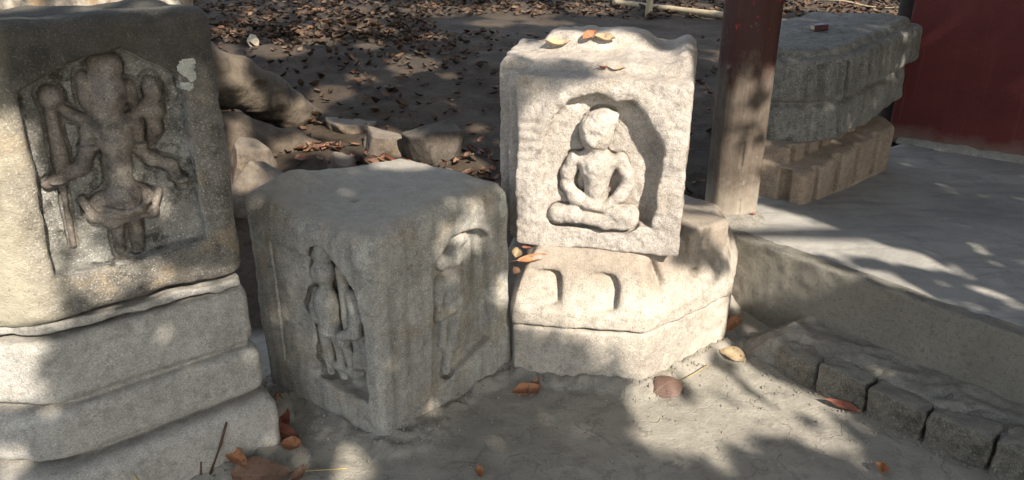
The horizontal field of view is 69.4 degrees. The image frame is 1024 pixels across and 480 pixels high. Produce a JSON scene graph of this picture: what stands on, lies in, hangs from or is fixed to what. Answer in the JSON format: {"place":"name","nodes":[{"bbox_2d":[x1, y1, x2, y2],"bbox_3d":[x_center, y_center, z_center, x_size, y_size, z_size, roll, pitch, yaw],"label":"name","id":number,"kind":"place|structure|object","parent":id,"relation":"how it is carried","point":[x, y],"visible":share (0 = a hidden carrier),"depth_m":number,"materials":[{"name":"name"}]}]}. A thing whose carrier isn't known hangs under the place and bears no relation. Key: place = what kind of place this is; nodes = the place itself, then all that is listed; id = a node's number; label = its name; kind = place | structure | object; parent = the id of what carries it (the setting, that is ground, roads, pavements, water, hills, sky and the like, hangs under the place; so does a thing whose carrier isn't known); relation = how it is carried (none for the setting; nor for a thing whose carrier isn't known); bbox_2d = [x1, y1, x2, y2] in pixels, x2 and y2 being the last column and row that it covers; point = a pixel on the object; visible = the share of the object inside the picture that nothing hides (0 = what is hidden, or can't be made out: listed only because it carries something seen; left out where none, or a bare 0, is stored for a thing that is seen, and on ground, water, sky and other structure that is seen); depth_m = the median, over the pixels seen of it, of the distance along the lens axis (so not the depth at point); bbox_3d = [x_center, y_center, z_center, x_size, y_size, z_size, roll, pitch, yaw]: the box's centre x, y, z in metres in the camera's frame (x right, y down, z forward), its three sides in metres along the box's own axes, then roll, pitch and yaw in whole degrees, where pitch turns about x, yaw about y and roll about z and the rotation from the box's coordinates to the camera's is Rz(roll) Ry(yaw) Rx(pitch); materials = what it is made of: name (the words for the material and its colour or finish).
{"place":"outdoors","nodes":[
{"label":"outdoors","id":0,"kind":"place"},
{"bbox_2d":[190,0,996,479],"bbox_3d":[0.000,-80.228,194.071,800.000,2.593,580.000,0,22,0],"label":"ground","id":1,"kind":"structure","parent":0,"point":[598,438],"depth_m":2.44,"materials":[{"name":"soil"}]},
{"bbox_2d":[0,284,280,479],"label":"stone pedestal","id":2,"kind":"object","parent":1,"relation":"on","point":[167,391],"visible":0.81,"depth_m":1.94,"materials":[{"name":"grey stone"}]},
{"bbox_2d":[0,273,239,335],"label":"stone slab","id":3,"kind":"structure","parent":2,"relation":"on","point":[165,295],"depth_m":1.90,"materials":[{"name":"grey stone"}]},
{"bbox_2d":[0,0,240,326],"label":"carved stele","id":4,"kind":"object","parent":3,"relation":"on","point":[115,181],"visible":1,"depth_m":1.77,"materials":[{"name":"stone"}]},
{"bbox_2d":[0,0,323,154],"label":"rock","id":5,"kind":"object","parent":1,"relation":"on","point":[247,86],"visible":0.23,"depth_m":4.26,"materials":[{"name":"grey stone"}]},
{"bbox_2d":[209,422,227,474],"bbox_3d":[-0.826,0.588,2.078,0.076,0.148,0.008,-18,29,-37],"label":"twig","id":6,"kind":"object","parent":1,"relation":"on","point":[219,447],"visible":1,"depth_m":2.08,"materials":[{"name":"brown wood"}]},
{"bbox_2d":[229,137,276,184],"bbox_3d":[-1.397,-0.392,3.991,0.261,0.253,0.251,5,33,-38],"label":"rock","id":7,"kind":"object","parent":1,"relation":"on","point":[244,151],"visible":0.5,"depth_m":3.89,"materials":[{"name":"grey stone"}]},
{"bbox_2d":[247,34,258,46],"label":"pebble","id":8,"kind":"object","parent":1,"relation":"on","point":[253,39],"visible":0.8,"depth_m":6.61,"materials":[{"name":"grey stone"}]},
{"bbox_2d":[231,161,282,217],"bbox_3d":[-1.222,-0.206,3.654,0.290,0.274,0.258,30,11,5],"label":"rock","id":9,"kind":"object","parent":1,"relation":"on","point":[252,175],"visible":0.35,"depth_m":3.57,"materials":[{"name":"grey stone"}]},
{"bbox_2d":[224,456,291,479],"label":"dry leaf","id":10,"kind":"object","parent":1,"relation":"on","point":[257,468],"visible":1,"depth_m":2.09,"materials":[{"name":"brown plant"}]},
{"bbox_2d":[225,448,246,465],"bbox_3d":[-0.793,0.613,2.110,0.119,0.019,0.041,25,57,27],"label":"dry leaf","id":11,"kind":"object","parent":10,"relation":"on","point":[237,456],"visible":0.89,"depth_m":2.11,"materials":[{"name":"brown plant"}]},
{"bbox_2d":[272,392,294,422],"bbox_3d":[-0.737,0.534,2.338,0.090,0.100,0.086,2,25,-25],"label":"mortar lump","id":12,"kind":"object","parent":1,"relation":"on","point":[284,404],"visible":0.48,"depth_m":2.31,"materials":[{"name":"grey concrete"}]},
{"bbox_2d":[279,423,298,438],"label":"dry leaf","id":13,"kind":"object","parent":1,"relation":"on","point":[286,431],"visible":0.63,"depth_m":2.25,"materials":[{"name":"brown plant"}]},
{"bbox_2d":[274,393,289,424],"bbox_3d":[-0.717,0.553,2.292,0.051,0.163,0.029,-3,-18,-33],"label":"dry leaf","id":14,"kind":"object","parent":13,"relation":"on","point":[284,418],"visible":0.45,"depth_m":2.30,"materials":[{"name":"brown plant"}]},
{"bbox_2d":[278,436,301,449],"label":"dry leaf","id":15,"kind":"object","parent":1,"relation":"on","point":[291,442],"visible":1,"depth_m":2.21,"materials":[{"name":"brown plant"}]},
{"bbox_2d":[290,463,306,479],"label":"dry leaf","id":16,"kind":"object","parent":1,"relation":"on","point":[298,473],"visible":1,"depth_m":2.08,"materials":[{"name":"brown plant"}]},
{"bbox_2d":[297,155,306,160],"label":"dry leaf","id":17,"kind":"object","parent":1,"relation":"on","point":[301,157],"visible":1,"depth_m":4.20,"materials":[{"name":"brown plant"}]},
{"bbox_2d":[306,143,314,151],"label":"dry leaf","id":18,"kind":"object","parent":1,"relation":"on","point":[310,146],"visible":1,"depth_m":4.34,"materials":[{"name":"brown plant"}]},
{"bbox_2d":[293,468,346,471],"bbox_3d":[-0.550,0.659,2.119,0.152,0.008,0.004,-3,23,-7],"label":"straw","id":19,"kind":"object","parent":1,"relation":"on","point":[324,469],"visible":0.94,"depth_m":2.12,"materials":[{"name":"yellow plant"}]},
{"bbox_2d":[327,152,357,168],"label":"rock","id":20,"kind":"object","parent":1,"relation":"on","point":[339,160],"visible":0.45,"depth_m":4.12,"materials":[{"name":"grey stone"}]},
{"bbox_2d":[325,117,376,134],"bbox_3d":[-1.022,-0.697,4.711,0.321,0.130,0.244,-1,22,-18],"label":"rock","id":21,"kind":"object","parent":1,"relation":"on","point":[344,126],"visible":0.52,"depth_m":4.63,"materials":[{"name":"grey stone"}]},
{"bbox_2d":[363,158,378,163],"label":"dry leaf","id":22,"kind":"object","parent":1,"relation":"on","point":[373,160],"visible":0.69,"depth_m":4.17,"materials":[{"name":"brown plant"}]},
{"bbox_2d":[245,159,510,435],"bbox_3d":[-0.416,0.160,2.459,0.572,0.802,0.660,19,29,38],"label":"carved block","id":23,"kind":"object","parent":1,"relation":"on","point":[383,298],"depth_m":2.26,"materials":[{"name":"grey stone"}]},
{"bbox_2d":[363,126,405,157],"bbox_3d":[-0.739,-0.558,4.379,0.264,0.183,0.212,-1,30,-21],"label":"rock","id":24,"kind":"object","parent":1,"relation":"on","point":[377,142],"visible":0.69,"depth_m":4.29,"materials":[{"name":"grey stone"}]},
{"bbox_2d":[385,154,395,160],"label":"dry leaf","id":25,"kind":"object","parent":1,"relation":"on","point":[389,157],"visible":0.52,"depth_m":4.20,"materials":[{"name":"brown plant"}]},
{"bbox_2d":[401,118,464,166],"bbox_3d":[-0.432,-0.534,4.280,0.336,0.273,0.254,-26,36,-20],"label":"rock","id":26,"kind":"object","parent":1,"relation":"on","point":[433,144],"visible":0.81,"depth_m":4.19,"materials":[{"name":"grey stone"}]},
{"bbox_2d":[439,162,446,167],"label":"dry leaf","id":27,"kind":"object","parent":1,"relation":"on","point":[442,164],"visible":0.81,"depth_m":4.16,"materials":[{"name":"brown plant"}]},
{"bbox_2d":[457,153,473,157],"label":"dry leaf","id":28,"kind":"object","parent":1,"relation":"on","point":[466,155],"visible":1,"depth_m":4.22,"materials":[{"name":"brown plant"}]},
{"bbox_2d":[468,153,476,160],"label":"dry leaf","id":29,"kind":"object","parent":1,"relation":"on","point":[473,157],"visible":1,"depth_m":4.22,"materials":[{"name":"brown plant"}]},
{"bbox_2d":[475,465,483,477],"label":"dry leaf","id":30,"kind":"object","parent":1,"relation":"on","point":[479,470],"visible":1,"depth_m":2.11,"materials":[{"name":"brown plant"}]},
{"bbox_2d":[479,172,488,177],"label":"dry leaf","id":31,"kind":"object","parent":1,"relation":"on","point":[484,174],"visible":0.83,"depth_m":4.06,"materials":[{"name":"brown plant"}]},
{"bbox_2d":[478,148,491,151],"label":"dry leaf","id":32,"kind":"object","parent":1,"relation":"on","point":[486,149],"visible":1,"depth_m":4.34,"materials":[{"name":"brown plant"}]},
{"bbox_2d":[486,150,492,156],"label":"dry leaf","id":33,"kind":"object","parent":1,"relation":"on","point":[489,153],"visible":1,"depth_m":4.31,"materials":[{"name":"brown plant"}]},
{"bbox_2d":[512,383,540,394],"bbox_3d":[0.037,0.507,2.484,0.125,0.030,0.048,-7,33,-6],"label":"dry leaf","id":34,"kind":"object","parent":1,"relation":"on","point":[520,388],"visible":1,"depth_m":2.49,"materials":[{"name":"brown plant"}]},
{"bbox_2d":[527,376,539,394],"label":"dry leaf","id":35,"kind":"object","parent":1,"relation":"on","point":[536,380],"visible":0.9,"depth_m":2.51,"materials":[{"name":"brown plant"}]},
{"bbox_2d":[193,0,899,133],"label":"leaf litter","id":36,"kind":"object","parent":1,"relation":"on","point":[310,31],"visible":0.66,"depth_m":7.63,"materials":[{"name":"brown plant"}]},
{"bbox_2d":[194,324,997,479],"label":"grit","id":37,"kind":"object","parent":1,"relation":"on","point":[612,461],"visible":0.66,"depth_m":2.34,"materials":[{"name":"grey gravel"}]},
{"bbox_2d":[508,194,737,379],"bbox_3d":[0.439,0.133,2.850,0.937,0.553,0.887,0,22,0],"label":"octagonal base","id":38,"kind":"object","parent":1,"relation":"on","point":[574,311],"visible":0.69,"depth_m":2.50,"materials":[{"name":"stone"}]},
{"bbox_2d":[512,265,520,273],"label":"dry leaf","id":39,"kind":"object","parent":38,"relation":"on","point":[515,270],"visible":1,"depth_m":2.45,"materials":[{"name":"brown plant"}]},
{"bbox_2d":[512,247,521,257],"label":"dry leaf","id":40,"kind":"object","parent":38,"relation":"on","point":[516,252],"visible":1,"depth_m":2.49,"materials":[{"name":"beige plant"}]},
{"bbox_2d":[509,253,546,261],"bbox_3d":[0.053,0.064,2.463,0.131,0.017,0.034,-10,52,-11],"label":"dry leaf","id":41,"kind":"object","parent":38,"relation":"on","point":[527,258],"visible":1,"depth_m":2.47,"materials":[{"name":"orange plant"}]},
{"bbox_2d":[500,25,697,255],"bbox_3d":[0.281,-0.350,2.506,0.630,0.688,0.453,5,23,12],"label":"seated figure stone","id":42,"kind":"object","parent":38,"relation":"on","point":[593,154],"visible":0.99,"depth_m":2.37,"materials":[{"name":"stone"}]},
{"bbox_2d":[543,37,569,45],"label":"dry leaf","id":43,"kind":"object","parent":42,"relation":"on","point":[554,41],"visible":1,"depth_m":2.45,"materials":[{"name":"beige plant"}]},
{"bbox_2d":[579,30,596,39],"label":"dry leaf","id":44,"kind":"object","parent":42,"relation":"on","point":[586,34],"visible":1,"depth_m":2.44,"materials":[{"name":"orange plant"}]},
{"bbox_2d":[590,33,615,40],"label":"dry leaf","id":45,"kind":"object","parent":42,"relation":"on","point":[605,36],"visible":1,"depth_m":2.43,"materials":[{"name":"beige plant"}]},
{"bbox_2d":[645,0,652,15],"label":"wooden stake","id":46,"kind":"object","parent":1,"relation":"on","point":[649,6],"visible":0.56,"depth_m":8.59,"materials":[{"name":"brown wood"}]},
{"bbox_2d":[653,375,682,397],"bbox_3d":[0.522,0.494,2.495,0.107,0.044,0.093,6,23,14],"label":"dry leaf","id":47,"kind":"object","parent":1,"relation":"on","point":[665,386],"visible":1,"depth_m":2.48,"materials":[{"name":"brown plant"}]},
{"bbox_2d":[682,364,709,379],"bbox_3d":[0.644,0.462,2.580,0.146,0.007,0.010,-17,28,-35],"label":"straw","id":48,"kind":"object","parent":1,"relation":"on","point":[696,372],"visible":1,"depth_m":2.57,"materials":[{"name":"beige plant"}]},
{"bbox_2d":[612,0,786,21],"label":"bamboo pole","id":49,"kind":"object","parent":1,"relation":"on","point":[703,12],"visible":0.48,"depth_m":8.65,"materials":[{"name":"beige wood"}]},
{"bbox_2d":[719,346,745,360],"bbox_3d":[0.795,0.411,2.700,0.126,0.023,0.061,21,52,33],"label":"dry leaf","id":50,"kind":"object","parent":1,"relation":"on","point":[734,353],"visible":1,"depth_m":2.69,"materials":[{"name":"beige plant"}]},
{"bbox_2d":[726,316,741,330],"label":"dry leaf","id":51,"kind":"object","parent":1,"relation":"on","point":[733,322],"visible":0.62,"depth_m":2.85,"materials":[{"name":"brown plant"}]},
{"bbox_2d":[725,211,764,229],"bbox_3d":[0.898,0.020,3.170,0.342,0.336,0.391,0,22,0],"label":"mortar footing","id":52,"kind":"object","parent":1,"relation":"on","point":[744,221],"visible":0.09,"depth_m":3.02,"materials":[{"name":"grey concrete"}]},
{"bbox_2d":[705,0,783,214],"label":"timber post","id":53,"kind":"object","parent":52,"relation":"on","point":[750,35],"visible":0.91,"depth_m":2.89,"materials":[{"name":"brown wood"}]},
{"bbox_2d":[817,394,860,411],"bbox_3d":[1.062,0.533,2.413,0.144,0.018,0.036,17,42,28],"label":"dry leaf","id":54,"kind":"object","parent":1,"relation":"on","point":[845,405],"visible":1,"depth_m":2.41,"materials":[{"name":"brown plant"}]},
{"bbox_2d":[821,0,898,8],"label":"branch","id":55,"kind":"object","parent":1,"relation":"on","point":[845,1],"visible":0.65,"depth_m":9.25,"materials":[{"name":"brown wood"}]},
{"bbox_2d":[731,144,1023,404],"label":"cement platform","id":56,"kind":"structure","parent":1,"relation":"on","point":[914,253],"depth_m":2.77,"materials":[{"name":"concrete"}]},
{"bbox_2d":[758,115,893,204],"bbox_3d":[1.401,-0.454,3.652,0.902,0.315,0.610,-18,28,-36],"label":"moulded stone","id":57,"kind":"object","parent":56,"relation":"on","point":[799,173],"visible":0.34,"depth_m":3.34,"materials":[{"name":"stone"}]},
{"bbox_2d":[766,12,921,142],"bbox_3d":[1.469,-0.828,3.630,1.064,0.432,0.670,-24,31,-36],"label":"rough stone","id":58,"kind":"object","parent":57,"relation":"on","point":[842,75],"visible":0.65,"depth_m":3.30,"materials":[{"name":"stone"}]},
{"bbox_2d":[810,23,828,30],"bbox_3d":[1.472,-1.020,3.539,0.071,0.026,0.045,-6,26,-4],"label":"box","id":59,"kind":"object","parent":58,"relation":"on","point":[819,26],"visible":1,"depth_m":3.52,"materials":[{"name":"red brick"}]},
{"bbox_2d":[890,0,1023,163],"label":"red wall","id":60,"kind":"structure","parent":56,"relation":"on","point":[963,88],"depth_m":3.92,"materials":[{"name":"red paint"}]},
{"bbox_2d":[876,462,889,471],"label":"dry leaf","id":61,"kind":"object","parent":1,"relation":"on","point":[883,467],"visible":1,"depth_m":2.12,"materials":[{"name":"brown plant"}]},
{"bbox_2d":[743,315,1023,464],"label":"mortar bed","id":62,"kind":"object","parent":1,"relation":"on","point":[932,386],"visible":0.39,"depth_m":2.45,"materials":[{"name":"grey concrete"}]},
{"bbox_2d":[778,341,824,388],"bbox_3d":[1.029,0.434,2.590,0.156,0.136,0.162,-16,28,-34],"label":"brick","id":63,"kind":"object","parent":62,"relation":"on","point":[798,364],"visible":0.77,"depth_m":2.54,"materials":[{"name":"grey stone"}]},
{"bbox_2d":[816,356,883,411],"bbox_3d":[1.135,0.477,2.478,0.163,0.142,0.172,-18,29,-37],"label":"brick","id":64,"kind":"object","parent":62,"relation":"on","point":[842,379],"visible":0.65,"depth_m":2.42,"materials":[{"name":"grey stone"}]},
{"bbox_2d":[865,379,933,439],"bbox_3d":[1.245,0.533,2.348,0.164,0.137,0.184,-17,28,-35],"label":"brick","id":65,"kind":"object","parent":62,"relation":"on","point":[901,410],"visible":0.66,"depth_m":2.29,"materials":[{"name":"grey stone"}]},
{"bbox_2d":[923,394,1004,469],"bbox_3d":[1.362,0.581,2.219,0.166,0.148,0.185,-18,29,-37],"label":"brick","id":66,"kind":"object","parent":62,"relation":"on","point":[971,438],"visible":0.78,"depth_m":2.16,"materials":[{"name":"grey stone"}]},
{"bbox_2d":[988,425,1023,479],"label":"brick","id":67,"kind":"object","parent":62,"relation":"on","point":[1007,461],"visible":0.99,"depth_m":2.08,"materials":[{"name":"grey stone"}]},
{"bbox_2d":[879,0,914,145],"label":"dark post","id":68,"kind":"object","parent":1,"relation":"on","point":[905,9],"visible":0.09,"depth_m":4.26,"materials":[{"name":"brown wood"}]}
]}

